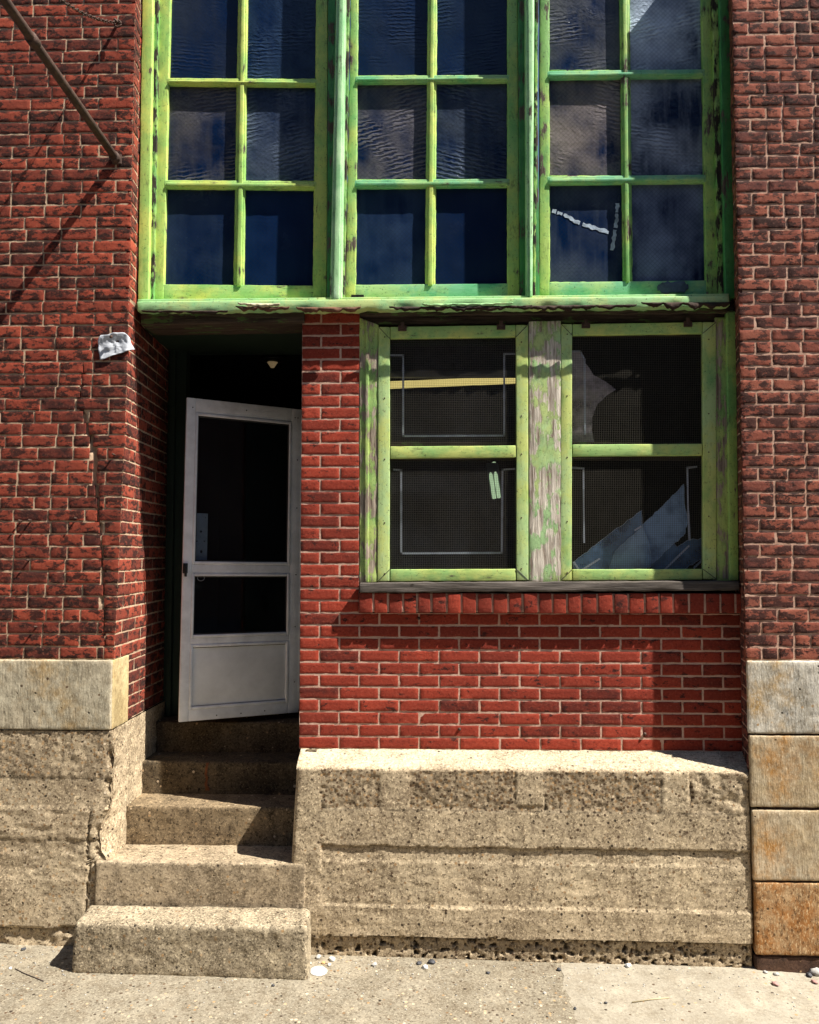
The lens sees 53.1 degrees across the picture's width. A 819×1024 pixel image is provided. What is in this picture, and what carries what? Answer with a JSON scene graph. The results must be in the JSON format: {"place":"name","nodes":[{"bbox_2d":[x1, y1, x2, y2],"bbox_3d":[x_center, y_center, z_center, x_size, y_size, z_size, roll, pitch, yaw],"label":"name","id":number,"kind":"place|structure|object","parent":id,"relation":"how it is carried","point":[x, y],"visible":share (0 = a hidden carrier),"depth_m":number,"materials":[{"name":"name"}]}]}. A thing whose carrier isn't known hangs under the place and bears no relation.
{"place":"outdoors","nodes":[
{"label":"outdoors","id":0,"kind":"place"},
{"bbox_2d":[0,943,577,1023],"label":"pavement","id":1,"kind":"structure","parent":0,"point":[56,996],"depth_m":3.83,"materials":[{"name":"beige concrete"}]},
{"bbox_2d":[15,968,43,981],"bbox_3d":[-1.839,2.237,3.963,0.216,0.008,0.008,-2,-3,30],"label":"twig","id":2,"kind":"object","parent":1,"relation":"on","point":[28,974],"visible":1,"depth_m":3.96,"materials":[{"name":"wood"}]},
{"bbox_2d":[72,905,310,979],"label":"concrete block","id":3,"kind":"structure","parent":1,"relation":"on","point":[263,943],"depth_m":3.99,"materials":[{"name":"beige concrete"}]},
{"bbox_2d":[310,966,326,975],"bbox_3d":[-0.448,2.260,4.041,0.085,0.010,0.085,3,-4,-44],"label":"plastic lid","id":4,"kind":"object","parent":1,"relation":"on","point":[318,970],"visible":1,"depth_m":4.03,"materials":[{"name":"white plastic"}]},
{"bbox_2d":[12,949,808,1023],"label":"grit","id":5,"kind":"object","parent":1,"relation":"on","point":[447,988],"visible":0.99,"depth_m":3.96,"materials":[{"name":"grey stone"}]},
{"bbox_2d":[427,959,435,963],"bbox_3d":[0.112,2.270,4.141,0.039,0.021,0.038,-1,-3,23],"label":"pebble","id":6,"kind":"object","parent":1,"relation":"on","point":[431,961],"visible":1,"depth_m":4.13,"materials":[{"name":"grey stone"}]},
{"bbox_2d":[347,0,538,203],"label":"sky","id":7,"kind":"structure","parent":0,"point":[350,0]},
{"bbox_2d":[561,962,818,1023],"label":"pavement","id":8,"kind":"structure","parent":0,"point":[734,1004],"depth_m":3.88,"materials":[{"name":"beige concrete"}]},
{"bbox_2d":[632,997,668,1002],"bbox_3d":[1.125,2.277,3.829,0.189,0.007,0.010,1,-3,-12],"label":"straw","id":9,"kind":"object","parent":8,"relation":"on","point":[650,999],"visible":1,"depth_m":3.83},
{"bbox_2d":[809,967,818,975],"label":"pebble","id":10,"kind":"object","parent":8,"relation":"on","point":[814,971],"visible":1,"depth_m":4.09,"materials":[{"name":"white stone"}]},
{"label":"ground","id":11,"kind":"structure","parent":0,"visible":0},
{"bbox_2d":[0,0,818,972],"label":"brick building","id":12,"kind":"structure","parent":11,"relation":"on","point":[336,640],"depth_m":4.45,"materials":[{"name":"red brick"}]},
{"bbox_2d":[0,0,121,164],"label":"iron rod","id":13,"kind":"object","parent":12,"relation":"attached to","point":[31,38],"visible":1,"depth_m":3.77,"materials":[{"name":"brown metal"}]},
{"bbox_2d":[59,0,121,27],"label":"iron chain","id":14,"kind":"object","parent":12,"relation":"hanging from","point":[115,21],"visible":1,"depth_m":4.19,"materials":[{"name":"metal"}]},
{"bbox_2d":[98,332,134,359],"bbox_3d":[-1.572,-0.887,4.387,0.193,0.148,0.040,0,-3,-6],"label":"paper notice","id":15,"kind":"object","parent":12,"relation":"attached to","point":[108,345],"visible":1,"depth_m":4.39,"materials":[{"name":"paper"}]},
{"bbox_2d":[178,397,301,721],"bbox_3d":[-1.006,0.282,5.011,0.766,1.915,0.068,1,-3,-27],"label":"storm door","id":16,"kind":"structure","parent":12,"relation":"in","point":[261,672],"depth_m":4.96,"materials":[{"name":"white metal"}]},
{"bbox_2d":[155,0,327,298],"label":"upper window","id":17,"kind":"structure","parent":12,"relation":"in","point":[242,148],"depth_m":4.64,"materials":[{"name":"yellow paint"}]},
{"bbox_2d":[260,356,284,367],"bbox_3d":[-0.993,-1.086,5.945,0.180,0.080,0.180,0,-3,2],"label":"hall light","id":18,"kind":"object","parent":12,"relation":"attached to","point":[272,361],"visible":1,"depth_m":5.91,"materials":[{"name":"grey"}]},
{"bbox_2d":[345,0,518,296],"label":"upper window","id":19,"kind":"structure","parent":12,"relation":"in","point":[433,182],"depth_m":4.60,"materials":[{"name":"green paint"}]},
{"bbox_2d":[377,320,527,581],"bbox_3d":[0.243,-0.318,4.513,0.845,1.480,0.135,0,-3,2],"label":"screened window","id":20,"kind":"structure","parent":12,"relation":"in","point":[388,451],"depth_m":4.47,"materials":[{"name":"metal"}]},
{"bbox_2d":[390,370,515,388],"bbox_3d":[0.292,-0.917,5.686,1.066,0.164,0.186,0,-3,-1],"label":"ceiling light","id":21,"kind":"object","parent":12,"relation":"attached to","point":[441,374],"visible":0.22,"depth_m":5.62,"materials":[{"name":"yellow"}]},
{"bbox_2d":[486,462,500,498],"bbox_3d":[0.563,-0.209,5.416,0.114,0.254,0.152,0,-3,2],"label":"ceiling light","id":22,"kind":"object","parent":12,"relation":"attached to","point":[492,486],"visible":0.79,"depth_m":5.41,"materials":[{"name":"grey glass"}]},
{"bbox_2d":[538,0,716,295],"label":"upper window","id":23,"kind":"structure","parent":12,"relation":"in","point":[626,184],"depth_m":4.57,"materials":[{"name":"green paint"}]},
{"bbox_2d":[560,318,715,580],"bbox_3d":[1.253,-0.316,4.481,0.883,1.470,0.135,0,-3,2],"label":"screened window","id":24,"kind":"structure","parent":12,"relation":"in","point":[659,533],"depth_m":4.45,"materials":[{"name":"metal"}]}
]}

